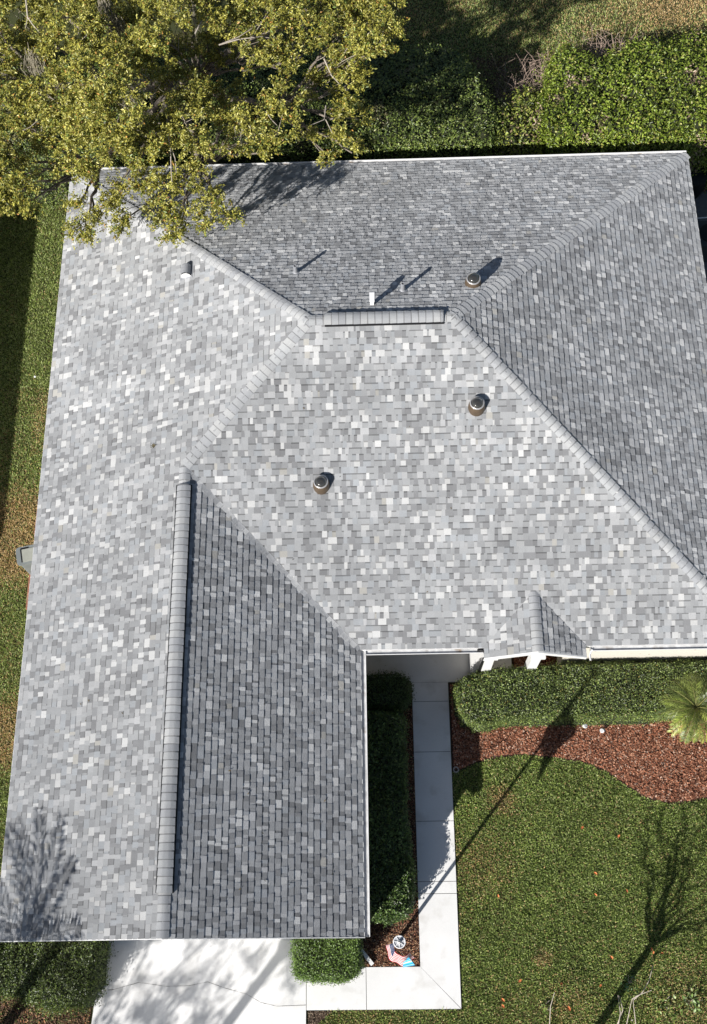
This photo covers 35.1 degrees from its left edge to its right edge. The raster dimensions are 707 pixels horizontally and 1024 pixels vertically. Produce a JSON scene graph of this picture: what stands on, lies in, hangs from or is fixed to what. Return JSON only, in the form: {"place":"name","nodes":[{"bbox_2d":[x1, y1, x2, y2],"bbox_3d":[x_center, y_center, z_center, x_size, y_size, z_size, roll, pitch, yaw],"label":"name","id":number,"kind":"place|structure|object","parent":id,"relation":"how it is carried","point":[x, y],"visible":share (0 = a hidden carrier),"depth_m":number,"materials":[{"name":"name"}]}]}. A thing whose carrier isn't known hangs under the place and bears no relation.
{"place":"outdoors","nodes":[
{"label":"outdoors","id":0,"kind":"place"},
{"bbox_2d":[0,204,66,878],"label":"lawn grass","id":1,"kind":"structure","parent":0,"point":[11,370],"depth_m":30.98,"materials":[{"name":"green plant"}]},
{"bbox_2d":[91,939,305,1023],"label":"driveway","id":2,"kind":"structure","parent":0,"point":[207,981],"depth_m":25.39,"materials":[{"name":"white concrete"}]},
{"bbox_2d":[0,0,706,1023],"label":"ground","id":3,"kind":"structure","parent":0,"point":[12,18],"depth_m":26.96,"materials":[{"name":"green plant"}]},
{"bbox_2d":[16,545,33,574],"bbox_3d":[-8.245,1.256,28.726,0.520,1.010,0.480,-12,69,-3],"label":"utility bin","id":4,"kind":"object","parent":3,"relation":"on","point":[24,554],"visible":0.63,"depth_m":28.27,"materials":[{"name":"grey plastic"}]},
{"bbox_2d":[26,574,30,609],"bbox_3d":[-8.297,2.020,28.940,0.241,0.090,1.037,-1,69,1],"label":"brick edging","id":5,"kind":"object","parent":3,"relation":"on","point":[28,592],"visible":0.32,"depth_m":28.87,"materials":[{"name":"brick"}]},
{"bbox_2d":[0,992,91,1023],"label":"leaf litter","id":6,"kind":"object","parent":3,"relation":"on","point":[31,1011],"visible":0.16,"depth_m":25.26,"materials":[{"name":"plant"}]},
{"bbox_2d":[0,940,118,1020],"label":"hedge","id":7,"kind":"object","parent":6,"relation":"on","point":[55,976],"visible":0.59,"depth_m":24.80,"materials":[{"name":"green plant"}]},
{"bbox_2d":[308,1010,331,1023],"bbox_3d":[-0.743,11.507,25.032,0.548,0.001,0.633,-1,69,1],"label":"soil bed","id":8,"kind":"object","parent":3,"relation":"on","point":[322,1015],"visible":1,"depth_m":25.11,"materials":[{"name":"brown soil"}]},
{"bbox_2d":[288,938,367,985],"bbox_3d":[-0.581,9.866,25.064,1.792,1.156,1.457,-1,69,1],"label":"hedge","id":9,"kind":"object","parent":3,"relation":"on","point":[338,961],"visible":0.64,"depth_m":24.66,"materials":[{"name":"green plant"}]},
{"bbox_2d":[0,151,706,965],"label":"house","id":10,"kind":"structure","parent":3,"relation":"on","point":[282,527],"depth_m":25.08,"materials":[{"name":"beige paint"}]},
{"bbox_2d":[362,684,419,966],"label":"bark mulch","id":11,"kind":"object","parent":3,"relation":"on","point":[406,937],"visible":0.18,"depth_m":25.68,"materials":[{"name":"brown wood"}]},
{"bbox_2d":[361,665,415,713],"bbox_3d":[0.683,4.385,27.147,1.702,1.163,1.190,-1,69,1],"label":"hedge","id":12,"kind":"object","parent":11,"relation":"on","point":[392,692],"visible":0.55,"depth_m":26.77,"materials":[{"name":"green plant"}]},
{"bbox_2d":[362,707,418,927],"bbox_3d":[0.679,6.984,26.093,1.586,1.273,5.122,-1,69,1],"label":"hedge","id":13,"kind":"object","parent":11,"relation":"on","point":[392,884],"visible":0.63,"depth_m":25.60,"materials":[{"name":"green plant"}]},
{"bbox_2d":[393,935,405,948],"bbox_3d":[0.913,8.765,22.786,0.224,6.045,0.232,-1,69,1],"label":"flagpole","id":14,"kind":"object","parent":11,"relation":"on","point":[399,941],"visible":0.99,"depth_m":20.04,"materials":[{"name":"white metal"}]},
{"bbox_2d":[386,943,413,966],"bbox_3d":[0.861,8.470,21.355,0.613,2.733,0.330,32,73,13],"label":"flag","id":15,"kind":"object","parent":14,"relation":"hanging from","point":[393,956],"visible":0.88,"depth_m":21.32,"materials":[{"name":"fabric"}]},
{"bbox_2d":[400,949,413,966],"bbox_3d":[1.020,8.479,21.483,0.237,0.831,0.460,-10,69,-2],"label":"pennant","id":16,"kind":"object","parent":14,"relation":"hanging from","point":[407,962],"visible":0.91,"depth_m":21.53,"materials":[{"name":"fabric"}]},
{"bbox_2d":[306,653,511,1009],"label":"walkway","id":17,"kind":"structure","parent":3,"relation":"on","point":[432,981],"depth_m":26.14,"materials":[{"name":"concrete"}]},
{"bbox_2d":[239,0,706,109],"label":"lawn grass","id":18,"kind":"structure","parent":3,"relation":"on","point":[490,26],"depth_m":35.26,"materials":[{"name":"green plant"}]},
{"bbox_2d":[540,1000,549,1013],"bbox_3d":[4.302,11.062,24.942,0.280,0.157,0.243,-25,70,-8],"label":"weed","id":19,"kind":"object","parent":3,"relation":"on","point":[542,1007],"visible":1,"depth_m":24.92,"materials":[{"name":"green plant"}]},
{"bbox_2d":[449,655,706,803],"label":"bark mulch","id":20,"kind":"object","parent":3,"relation":"on","point":[562,742],"visible":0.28,"depth_m":27.04,"materials":[{"name":"brown wood"}]},
{"bbox_2d":[448,657,706,733],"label":"hedge","id":21,"kind":"object","parent":20,"relation":"on","point":[599,694],"visible":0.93,"depth_m":26.53,"materials":[{"name":"green plant"}]},
{"bbox_2d":[655,671,706,743],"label":"palm","id":22,"kind":"object","parent":20,"relation":"on","point":[693,706],"visible":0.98,"depth_m":26.07,"materials":[{"name":"green plant"}]},
{"bbox_2d":[452,754,706,1023],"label":"lawn grass","id":23,"kind":"structure","parent":3,"relation":"on","point":[613,848],"depth_m":25.84,"materials":[{"name":"green plant"}]},
{"bbox_2d":[549,966,652,1023],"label":"bare shrub","id":24,"kind":"object","parent":23,"relation":"on","point":[634,998],"visible":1,"depth_m":24.54,"materials":[{"name":"brown plant"}]},
{"bbox_2d":[620,976,637,992],"bbox_3d":[6.164,10.563,25.039,0.372,0.220,0.380,-1,69,1],"label":"weed","id":25,"kind":"object","parent":23,"relation":"on","point":[626,987],"visible":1,"depth_m":25.05,"materials":[{"name":"green plant"}]},
{"bbox_2d":[647,972,685,1023],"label":"weed","id":26,"kind":"object","parent":23,"relation":"on","point":[667,1003],"visible":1,"depth_m":24.82,"materials":[{"name":"green plant"}]},
{"bbox_2d":[682,988,704,1011],"bbox_3d":[7.559,10.838,24.856,0.451,0.272,0.528,-23,70,-7],"label":"weed","id":27,"kind":"object","parent":23,"relation":"on","point":[694,1001],"visible":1,"depth_m":24.83,"materials":[{"name":"green plant"}]},
{"bbox_2d":[464,42,706,191],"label":"soil bed","id":28,"kind":"object","parent":3,"relation":"on","point":[501,70],"visible":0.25,"depth_m":34.66,"materials":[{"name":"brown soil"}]},
{"bbox_2d":[0,0,409,253],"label":"oak tree","id":29,"kind":"object","parent":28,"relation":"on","point":[137,49],"visible":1,"depth_m":26.37,"materials":[{"name":"green plant"}]},
{"bbox_2d":[0,39,507,214],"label":"hedge","id":30,"kind":"object","parent":28,"relation":"on","point":[431,102],"visible":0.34,"depth_m":31.45,"materials":[{"name":"green plant"}]},
{"bbox_2d":[479,81,556,155],"bbox_3d":[4.617,-10.851,32.223,2.850,2.569,3.257,-1,69,1],"label":"shrub","id":31,"kind":"object","parent":28,"relation":"on","point":[520,140],"visible":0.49,"depth_m":31.45,"materials":[{"name":"green plant"}]},
{"bbox_2d":[492,39,559,109],"bbox_3d":[5.738,-12.203,33.175,3.880,2.434,4.518,-1,69,1],"label":"dead brush","id":32,"kind":"object","parent":28,"relation":"on","point":[523,77],"visible":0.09,"depth_m":33.29,"materials":[{"name":"brown plant"}]},
{"bbox_2d":[556,23,658,63],"bbox_3d":[7.970,-13.169,33.706,3.756,2.472,3.700,-23,70,-7],"label":"dead brush","id":33,"kind":"object","parent":28,"relation":"on","point":[602,50],"visible":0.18,"depth_m":33.43,"materials":[{"name":"brown plant"}]},
{"bbox_2d":[524,28,706,195],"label":"hedge","id":34,"kind":"object","parent":28,"relation":"on","point":[649,97],"visible":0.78,"depth_m":31.24,"materials":[{"name":"green plant"}]},
{"bbox_2d":[318,1009,463,1023],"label":"lawn grass","id":35,"kind":"structure","parent":0,"point":[386,1020],"depth_m":25.04,"materials":[{"name":"green plant"}]},
{"bbox_2d":[694,191,706,282],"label":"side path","id":36,"kind":"structure","parent":0,"point":[701,204],"depth_m":32.56,"materials":[{"name":"grey concrete"}]},
{"bbox_2d":[690,168,706,198],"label":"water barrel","id":37,"kind":"object","parent":36,"relation":"on","point":[699,179],"visible":0.51,"depth_m":32.08,"materials":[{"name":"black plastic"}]},
{"bbox_2d":[697,217,706,261],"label":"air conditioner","id":38,"kind":"object","parent":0,"point":[702,226],"visible":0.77,"depth_m":31.33,"materials":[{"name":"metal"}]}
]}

